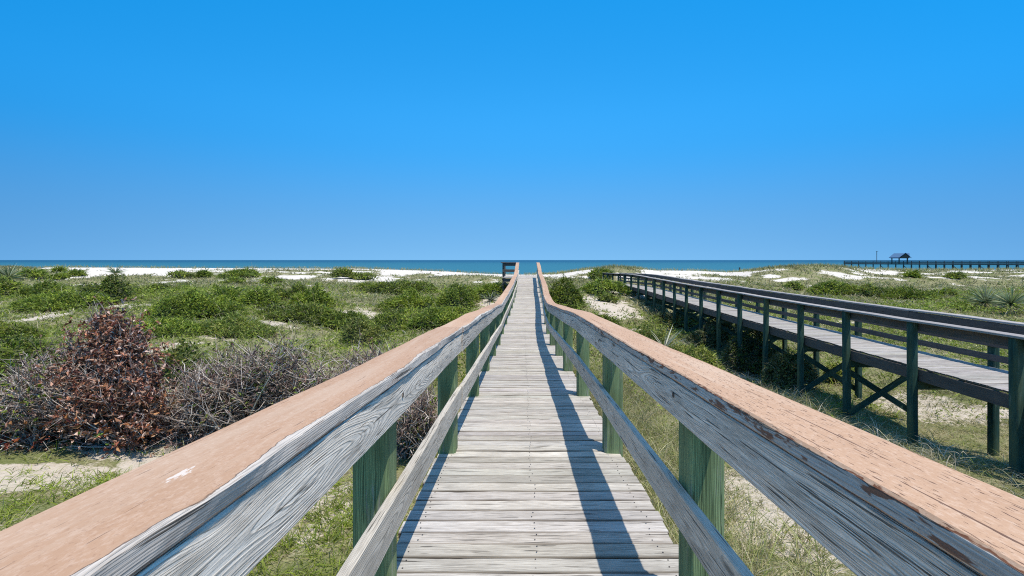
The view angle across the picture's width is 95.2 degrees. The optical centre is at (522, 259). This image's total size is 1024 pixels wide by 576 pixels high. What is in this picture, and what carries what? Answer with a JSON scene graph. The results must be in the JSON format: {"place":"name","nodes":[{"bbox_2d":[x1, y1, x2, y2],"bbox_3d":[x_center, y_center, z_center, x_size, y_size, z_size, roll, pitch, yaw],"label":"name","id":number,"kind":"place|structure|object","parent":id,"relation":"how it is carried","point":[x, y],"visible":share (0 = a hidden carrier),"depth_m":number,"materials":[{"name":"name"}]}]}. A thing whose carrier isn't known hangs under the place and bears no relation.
{"place":"outdoors","nodes":[
{"label":"outdoors","id":0,"kind":"place"},
{"bbox_2d":[0,266,1023,575],"bbox_3d":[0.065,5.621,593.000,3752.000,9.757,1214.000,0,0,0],"label":"dune ground","id":1,"kind":"structure","parent":0,"point":[120,466],"depth_m":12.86,"materials":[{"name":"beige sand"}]},
{"bbox_2d":[0,275,27,296],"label":"shrub","id":2,"kind":"object","parent":1,"relation":"on","point":[7,286],"visible":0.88,"depth_m":37.30,"materials":[{"name":"green plant"}]},
{"bbox_2d":[0,265,31,281],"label":"yucca","id":3,"kind":"object","parent":1,"relation":"on","point":[11,274],"visible":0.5,"depth_m":46.65,"materials":[{"name":"green plant"}]},
{"bbox_2d":[0,317,47,342],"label":"shrub","id":4,"kind":"object","parent":1,"relation":"on","point":[16,329],"visible":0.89,"depth_m":17.11,"materials":[{"name":"green plant"}]},
{"bbox_2d":[0,331,66,376],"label":"shrub","id":5,"kind":"object","parent":1,"relation":"on","point":[16,344],"visible":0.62,"depth_m":11.87,"materials":[{"name":"green plant"}]},
{"bbox_2d":[16,267,51,278],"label":"shrub","id":6,"kind":"object","parent":1,"relation":"on","point":[35,273],"visible":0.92,"depth_m":56.15,"materials":[{"name":"green plant"}]},
{"bbox_2d":[15,280,68,297],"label":"shrub","id":7,"kind":"object","parent":1,"relation":"on","point":[45,287],"visible":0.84,"depth_m":32.73,"materials":[{"name":"green plant"}]},
{"bbox_2d":[0,326,84,452],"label":"dead bush","id":8,"kind":"object","parent":1,"relation":"on","point":[13,399],"visible":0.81,"depth_m":7.33,"materials":[{"name":"grey plant"}]},
{"bbox_2d":[41,268,70,280],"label":"shrub","id":9,"kind":"object","parent":1,"relation":"on","point":[60,276],"visible":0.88,"depth_m":53.61,"materials":[{"name":"green plant"}]},
{"bbox_2d":[48,264,69,271],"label":"shrub","id":10,"kind":"object","parent":1,"relation":"on","point":[60,269],"visible":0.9,"depth_m":64.27,"materials":[{"name":"green plant"}]},
{"bbox_2d":[1,288,118,311],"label":"shrub","id":11,"kind":"object","parent":1,"relation":"on","point":[55,298],"visible":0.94,"depth_m":27.08,"materials":[{"name":"green plant"}]},
{"bbox_2d":[63,267,89,276],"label":"shrub","id":12,"kind":"object","parent":1,"relation":"on","point":[76,272],"visible":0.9,"depth_m":59.50,"materials":[{"name":"green plant"}]},
{"bbox_2d":[4,292,186,458],"bbox_3d":[-7.287,2.054,7.695,3.969,3.075,2.121,0,0,0],"label":"dead bush","id":13,"kind":"object","parent":1,"relation":"on","point":[115,396],"visible":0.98,"depth_m":7.36,"materials":[{"name":"brown plant"}]},
{"bbox_2d":[71,272,137,301],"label":"shrub","id":14,"kind":"object","parent":1,"relation":"on","point":[111,287],"visible":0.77,"depth_m":29.70,"materials":[{"name":"green plant"}]},
{"bbox_2d":[106,264,127,276],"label":"yucca","id":15,"kind":"object","parent":1,"relation":"on","point":[113,271],"visible":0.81,"depth_m":51.18,"materials":[{"name":"green plant"}]},
{"bbox_2d":[127,278,177,294],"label":"shrub","id":16,"kind":"object","parent":1,"relation":"on","point":[160,285],"visible":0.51,"depth_m":36.85,"materials":[{"name":"green plant"}]},
{"bbox_2d":[127,315,208,337],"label":"bush","id":17,"kind":"object","parent":1,"relation":"on","point":[177,326],"visible":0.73,"depth_m":18.11,"materials":[{"name":"green plant"}]},
{"bbox_2d":[150,337,213,386],"bbox_3d":[-8.065,2.393,11.188,1.895,1.168,1.288,0,0,-20],"label":"bush","id":18,"kind":"object","parent":1,"relation":"on","point":[178,353],"visible":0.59,"depth_m":11.02,"materials":[{"name":"green plant"}]},
{"bbox_2d":[166,269,197,278],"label":"shrub","id":19,"kind":"object","parent":1,"relation":"on","point":[181,273],"visible":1,"depth_m":56.79,"materials":[{"name":"green plant"}]},
{"bbox_2d":[123,332,259,452],"bbox_3d":[-5.531,2.394,8.064,2.197,2.501,2.813,0,0,-22],"label":"dead bush","id":20,"kind":"object","parent":1,"relation":"on","point":[181,409],"visible":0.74,"depth_m":7.57,"materials":[{"name":"grey plant"}]},
{"bbox_2d":[136,287,249,320],"bbox_3d":[-16.062,2.317,22.854,4.380,2.033,4.429,0,0,-43],"label":"shrub","id":21,"kind":"object","parent":1,"relation":"on","point":[191,302],"visible":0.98,"depth_m":22.15,"materials":[{"name":"green plant"}]},
{"bbox_2d":[193,268,214,277],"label":"shrub","id":22,"kind":"object","parent":1,"relation":"on","point":[204,273],"visible":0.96,"depth_m":59.00,"materials":[{"name":"green plant"}]},
{"bbox_2d":[210,283,231,292],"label":"shrub","id":23,"kind":"object","parent":1,"relation":"on","point":[214,286],"visible":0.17,"depth_m":38.00,"materials":[{"name":"green plant"}]},
{"bbox_2d":[202,284,245,305],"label":"shrub","id":24,"kind":"object","parent":1,"relation":"on","point":[227,291],"visible":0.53,"depth_m":27.70,"materials":[{"name":"green plant"}]},
{"bbox_2d":[217,275,246,283],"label":"shrub","id":25,"kind":"object","parent":1,"relation":"on","point":[233,279],"visible":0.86,"depth_m":45.68,"materials":[{"name":"green plant"}]},
{"bbox_2d":[213,265,261,278],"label":"shrub","id":26,"kind":"object","parent":1,"relation":"on","point":[246,272],"visible":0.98,"depth_m":57.66,"materials":[{"name":"green plant"}]},
{"bbox_2d":[197,310,284,338],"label":"bush","id":27,"kind":"object","parent":1,"relation":"on","point":[238,325],"visible":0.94,"depth_m":18.68,"materials":[{"name":"green plant"}]},
{"bbox_2d":[170,321,350,438],"bbox_3d":[-4.599,2.460,8.227,4.214,2.820,2.578,0,0,0],"label":"dead bush","id":28,"kind":"object","parent":1,"relation":"on","point":[249,374],"visible":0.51,"depth_m":7.84,"materials":[{"name":"grey plant"}]},
{"bbox_2d":[236,283,285,306],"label":"shrub","id":29,"kind":"object","parent":1,"relation":"on","point":[255,296],"visible":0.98,"depth_m":26.95,"materials":[{"name":"green plant"}]},
{"bbox_2d":[257,275,287,283],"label":"shrub","id":30,"kind":"object","parent":1,"relation":"on","point":[264,279],"visible":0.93,"depth_m":45.21,"materials":[{"name":"green plant"}]},
{"bbox_2d":[271,282,307,300],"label":"shrub","id":31,"kind":"object","parent":1,"relation":"on","point":[283,294],"visible":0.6,"depth_m":31.03,"materials":[{"name":"green plant"}]},
{"bbox_2d":[254,297,342,326],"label":"shrub","id":32,"kind":"object","parent":1,"relation":"on","point":[305,312],"visible":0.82,"depth_m":23.00,"materials":[{"name":"green plant"}]},
{"bbox_2d":[245,354,354,409],"bbox_3d":[-3.769,2.624,8.259,2.979,2.207,2.389,0,0,0],"label":"dead bush","id":33,"kind":"object","parent":1,"relation":"on","point":[297,386],"visible":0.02,"depth_m":7.86,"materials":[{"name":"grey plant"}]},
{"bbox_2d":[286,280,337,307],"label":"shrub","id":34,"kind":"object","parent":1,"relation":"on","point":[322,297],"visible":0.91,"depth_m":27.05,"materials":[{"name":"green plant"}]},
{"bbox_2d":[328,266,357,277],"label":"shrub","id":35,"kind":"object","parent":1,"relation":"on","point":[343,272],"visible":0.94,"depth_m":52.52,"materials":[{"name":"green plant"}]},
{"bbox_2d":[317,307,369,330],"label":"bush","id":36,"kind":"object","parent":1,"relation":"on","point":[345,317],"visible":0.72,"depth_m":23.06,"materials":[{"name":"green plant"}]},
{"bbox_2d":[348,268,378,279],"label":"shrub","id":37,"kind":"object","parent":1,"relation":"on","point":[365,275],"visible":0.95,"depth_m":52.56,"materials":[{"name":"green plant"}]},
{"bbox_2d":[336,315,393,344],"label":"bush","id":38,"kind":"object","parent":1,"relation":"on","point":[353,328],"visible":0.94,"depth_m":17.09,"materials":[{"name":"green plant"}]},
{"bbox_2d":[321,329,431,407],"bbox_3d":[-3.215,2.612,10.044,3.092,2.440,2.529,0,0,0],"label":"dead bush","id":39,"kind":"object","parent":1,"relation":"on","point":[370,357],"visible":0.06,"depth_m":9.79,"materials":[{"name":"grey plant"}]},
{"bbox_2d":[353,275,436,294],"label":"shrub","id":40,"kind":"object","parent":1,"relation":"on","point":[393,287],"visible":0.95,"depth_m":39.99,"materials":[{"name":"green plant"}]},
{"bbox_2d":[366,304,436,331],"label":"shrub","id":41,"kind":"object","parent":1,"relation":"on","point":[391,320],"visible":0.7,"depth_m":22.63,"materials":[{"name":"green plant"}]},
{"bbox_2d":[377,286,444,311],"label":"shrub","id":42,"kind":"object","parent":1,"relation":"on","point":[415,298],"visible":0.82,"depth_m":28.14,"materials":[{"name":"green plant"}]},
{"bbox_2d":[396,371,458,461],"bbox_3d":[-1.788,2.703,7.531,1.570,2.116,2.538,0,0,-19],"label":"dead bush","id":43,"kind":"object","parent":1,"relation":"on","point":[415,423],"visible":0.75,"depth_m":7.14,"materials":[{"name":"grey plant"}]},
{"bbox_2d":[402,304,472,329],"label":"shrub","id":44,"kind":"object","parent":1,"relation":"on","point":[441,316],"visible":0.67,"depth_m":21.25,"materials":[{"name":"green plant"}]},
{"bbox_2d":[433,278,481,308],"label":"shrub","id":45,"kind":"object","parent":1,"relation":"on","point":[461,295],"visible":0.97,"depth_m":26.98,"materials":[{"name":"green plant"}]},
{"bbox_2d":[470,281,506,299],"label":"shrub","id":46,"kind":"object","parent":1,"relation":"on","point":[490,288],"visible":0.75,"depth_m":29.78,"materials":[{"name":"green plant"}]},
{"bbox_2d":[482,291,499,303],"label":"yucca","id":47,"kind":"object","parent":1,"relation":"on","point":[491,299],"visible":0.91,"depth_m":28.36,"materials":[{"name":"green plant"}]},
{"bbox_2d":[0,262,1023,575],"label":"boardwalk","id":48,"kind":"structure","parent":1,"relation":"on","point":[530,472],"depth_m":1.61,"materials":[{"name":"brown wood"}]},
{"bbox_2d":[0,274,1023,430],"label":"dune grass","id":49,"kind":"structure","parent":1,"relation":"on","point":[356,295],"depth_m":24.52,"materials":[{"name":"green plant"}]},
{"bbox_2d":[0,262,1023,287],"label":"crest grass","id":50,"kind":"structure","parent":1,"relation":"on","point":[908,269],"depth_m":59.27,"materials":[{"name":"green plant"}]},
{"bbox_2d":[549,271,585,309],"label":"shrub","id":51,"kind":"object","parent":1,"relation":"on","point":[565,292],"visible":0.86,"depth_m":28.65,"materials":[{"name":"green plant"}]},
{"bbox_2d":[586,267,616,279],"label":"shrub","id":52,"kind":"object","parent":1,"relation":"on","point":[597,272],"visible":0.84,"depth_m":53.84,"materials":[{"name":"green plant"}]},
{"bbox_2d":[576,275,636,295],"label":"shrub","id":53,"kind":"object","parent":1,"relation":"on","point":[598,285],"visible":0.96,"depth_m":37.62,"materials":[{"name":"green plant"}]},
{"bbox_2d":[592,291,621,302],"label":"shrub","id":54,"kind":"object","parent":1,"relation":"on","point":[606,296],"visible":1,"depth_m":32.64,"materials":[{"name":"green plant"}]},
{"bbox_2d":[592,311,624,326],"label":"shrub","id":55,"kind":"object","parent":1,"relation":"on","point":[607,317],"visible":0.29,"depth_m":25.38,"materials":[{"name":"green plant"}]},
{"bbox_2d":[632,318,674,346],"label":"bush","id":56,"kind":"object","parent":1,"relation":"on","point":[643,331],"visible":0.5,"depth_m":19.98,"materials":[{"name":"green plant"}]},
{"bbox_2d":[650,325,681,346],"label":"palm seedling","id":57,"kind":"object","parent":1,"relation":"on","point":[666,342],"visible":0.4,"depth_m":19.18,"materials":[{"name":"green plant"}]},
{"bbox_2d":[647,308,703,328],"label":"bush","id":58,"kind":"object","parent":1,"relation":"on","point":[669,318],"visible":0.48,"depth_m":27.50,"materials":[{"name":"green plant"}]},
{"bbox_2d":[666,340,727,370],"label":"bush","id":59,"kind":"object","parent":1,"relation":"on","point":[693,350],"visible":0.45,"depth_m":17.70,"materials":[{"name":"green plant"}]},
{"bbox_2d":[685,316,736,348],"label":"bush","id":60,"kind":"object","parent":1,"relation":"on","point":[707,333],"visible":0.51,"depth_m":22.09,"materials":[{"name":"green plant"}]},
{"bbox_2d":[717,331,784,376],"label":"bush","id":61,"kind":"object","parent":1,"relation":"on","point":[752,363],"visible":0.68,"depth_m":18.72,"materials":[{"name":"green plant"}]},
{"bbox_2d":[757,348,825,389],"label":"bush","id":62,"kind":"object","parent":1,"relation":"on","point":[784,373],"visible":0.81,"depth_m":15.96,"materials":[{"name":"green plant"}]},
{"bbox_2d":[783,278,806,289],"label":"shrub","id":63,"kind":"object","parent":1,"relation":"on","point":[796,284],"visible":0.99,"depth_m":44.77,"materials":[{"name":"green plant"}]},
{"bbox_2d":[602,273,1023,477],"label":"boardwalk","id":64,"kind":"structure","parent":1,"relation":"on","point":[990,381],"depth_m":12.33,"materials":[{"name":"grey wood"}]},
{"bbox_2d":[804,278,859,295],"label":"shrub","id":65,"kind":"object","parent":1,"relation":"on","point":[835,287],"visible":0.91,"depth_m":40.53,"materials":[{"name":"green plant"}]},
{"bbox_2d":[819,361,866,383],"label":"bush","id":66,"kind":"object","parent":1,"relation":"on","point":[832,366],"visible":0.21,"depth_m":16.51,"materials":[{"name":"green plant"}]},
{"bbox_2d":[851,281,893,296],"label":"shrub","id":67,"kind":"object","parent":1,"relation":"on","point":[864,289],"visible":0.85,"depth_m":38.80,"materials":[{"name":"green plant"}]},
{"bbox_2d":[876,284,943,300],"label":"shrub","id":68,"kind":"object","parent":1,"relation":"on","point":[905,292],"visible":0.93,"depth_m":36.70,"materials":[{"name":"green plant"}]},
{"bbox_2d":[901,265,922,278],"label":"shrub","id":69,"kind":"object","parent":1,"relation":"on","point":[915,273],"visible":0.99,"depth_m":53.89,"materials":[{"name":"green plant"}]},
{"bbox_2d":[926,286,965,296],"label":"shrub","id":70,"kind":"object","parent":1,"relation":"on","point":[946,290],"visible":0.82,"depth_m":38.79,"materials":[{"name":"green plant"}]},
{"bbox_2d":[939,270,969,279],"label":"shrub","id":71,"kind":"object","parent":1,"relation":"on","point":[958,275],"visible":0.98,"depth_m":54.57,"materials":[{"name":"green plant"}]},
{"bbox_2d":[948,298,983,309],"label":"shrub","id":72,"kind":"object","parent":1,"relation":"on","point":[964,304],"visible":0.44,"depth_m":28.37,"materials":[{"name":"green plant"}]},
{"bbox_2d":[961,285,1006,310],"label":"yucca","id":73,"kind":"object","parent":1,"relation":"on","point":[981,297],"visible":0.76,"depth_m":27.82,"materials":[{"name":"green plant"}]},
{"bbox_2d":[977,286,1023,316],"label":"yucca","id":74,"kind":"object","parent":1,"relation":"on","point":[1008,300],"visible":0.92,"depth_m":26.32,"materials":[{"name":"green plant"}]},
{"bbox_2d":[0,260,1023,274],"bbox_3d":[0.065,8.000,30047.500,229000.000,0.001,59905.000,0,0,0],"label":"sea","id":75,"kind":"structure","parent":0,"point":[495,266],"depth_m":830.67,"materials":[{"name":"liquid"}]},
{"bbox_2d":[844,261,1023,269],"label":"pier","id":76,"kind":"structure","parent":75,"relation":"in","point":[979,264],"depth_m":189.39,"materials":[{"name":"grey wood"}]},
{"bbox_2d":[889,253,909,263],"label":"pier shelter","id":77,"kind":"object","parent":76,"relation":"on","point":[900,255],"visible":0.98,"depth_m":199.19,"materials":[{"name":"grey metal"}]},
{"bbox_2d":[0,0,1023,259],"label":"sky","id":78,"kind":"structure","parent":0,"point":[130,129],"materials":[{"name":"blue"}]}
]}

